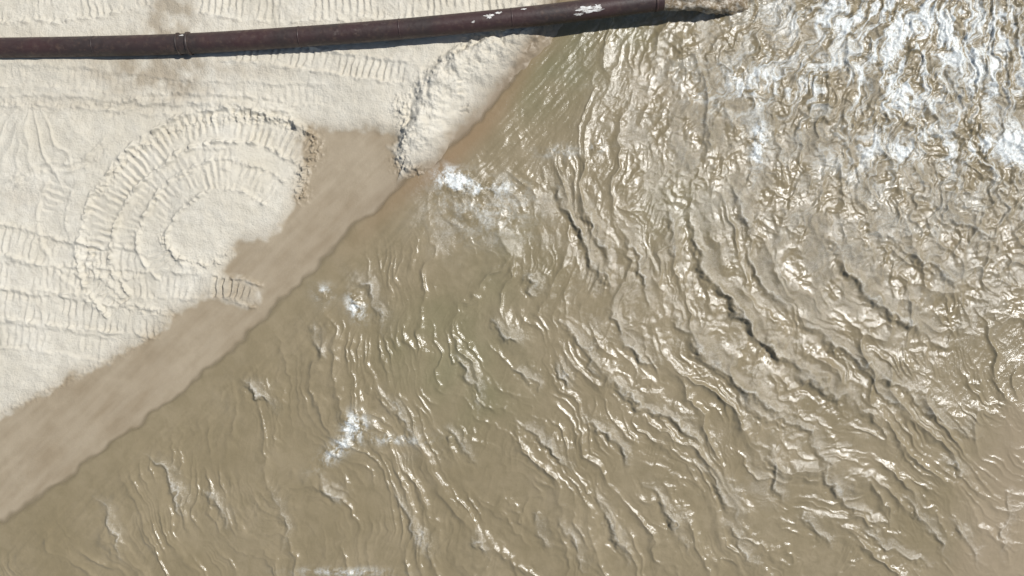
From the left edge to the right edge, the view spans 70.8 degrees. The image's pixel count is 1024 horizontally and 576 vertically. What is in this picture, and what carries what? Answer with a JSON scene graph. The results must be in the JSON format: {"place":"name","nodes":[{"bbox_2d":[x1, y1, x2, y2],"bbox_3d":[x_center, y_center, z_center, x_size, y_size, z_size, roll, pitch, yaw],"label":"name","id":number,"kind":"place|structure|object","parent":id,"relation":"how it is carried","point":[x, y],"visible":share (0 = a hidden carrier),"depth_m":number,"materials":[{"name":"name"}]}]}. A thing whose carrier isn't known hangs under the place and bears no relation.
{"place":"outdoors","nodes":[
{"label":"outdoors","id":0,"kind":"place"},
{"bbox_2d":[0,0,562,521],"bbox_3d":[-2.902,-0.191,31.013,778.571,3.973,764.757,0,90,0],"label":"sand ground","id":1,"kind":"structure","parent":0,"point":[172,228],"depth_m":29.59,"materials":[{"name":"beige sand"}]},
{"bbox_2d":[0,0,664,57],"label":"pipe wall","id":2,"kind":"structure","parent":1,"relation":"on","point":[284,37],"depth_m":28.77,"materials":[{"name":"black metal"}]},
{"bbox_2d":[174,33,183,54],"bbox_3d":[-13.455,-9.874,29.141,0.063,0.880,0.880,-2,90,0],"label":"weld collar","id":3,"kind":"object","parent":2,"relation":"attached to","point":[175,43],"visible":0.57,"depth_m":28.79,"materials":[{"name":"metal"}]},
{"bbox_2d":[183,32,193,54],"bbox_3d":[-13.048,-9.891,29.140,0.103,0.910,0.910,-3,90,0],"label":"weld collar","id":4,"kind":"object","parent":2,"relation":"attached to","point":[185,43],"visible":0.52,"depth_m":28.77,"materials":[{"name":"metal"}]},
{"bbox_2d":[296,26,301,47],"bbox_3d":[-8.574,-10.160,29.120,0.056,0.824,0.824,-4,90,0],"label":"weld collar","id":5,"kind":"object","parent":2,"relation":"attached to","point":[297,36],"visible":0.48,"depth_m":28.77,"materials":[{"name":"metal"}]},
{"bbox_2d":[575,6,593,10],"bbox_3d":[2.916,-11.102,28.601,0.825,0.052,0.223,0,90,0],"label":"paint flake","id":6,"kind":"object","parent":2,"relation":"on","point":[583,8],"visible":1,"depth_m":28.59,"materials":[{"name":"white paint"}]},
{"bbox_2d":[583,8,601,12],"bbox_3d":[3.216,-11.025,28.631,0.963,0.071,0.117,-7,90,0],"label":"paint flake","id":7,"kind":"object","parent":2,"relation":"on","point":[590,11],"visible":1,"depth_m":28.62,"materials":[{"name":"white paint"}]},
{"bbox_2d":[655,0,658,11],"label":"weld collar","id":8,"kind":"object","parent":2,"relation":"attached to","point":[657,4],"visible":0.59,"depth_m":28.66,"materials":[{"name":"metal"}]},
{"bbox_2d":[664,0,748,14],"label":"slurry jet","id":9,"kind":"object","parent":2,"relation":"attached to","point":[728,7],"visible":0.86,"depth_m":29.21},
{"bbox_2d":[0,0,1023,575],"bbox_3d":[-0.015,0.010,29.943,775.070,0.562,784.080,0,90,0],"label":"muddy water","id":10,"kind":"structure","parent":0,"point":[680,292],"depth_m":29.93,"materials":[{"name":"brown liquid"}]}
]}

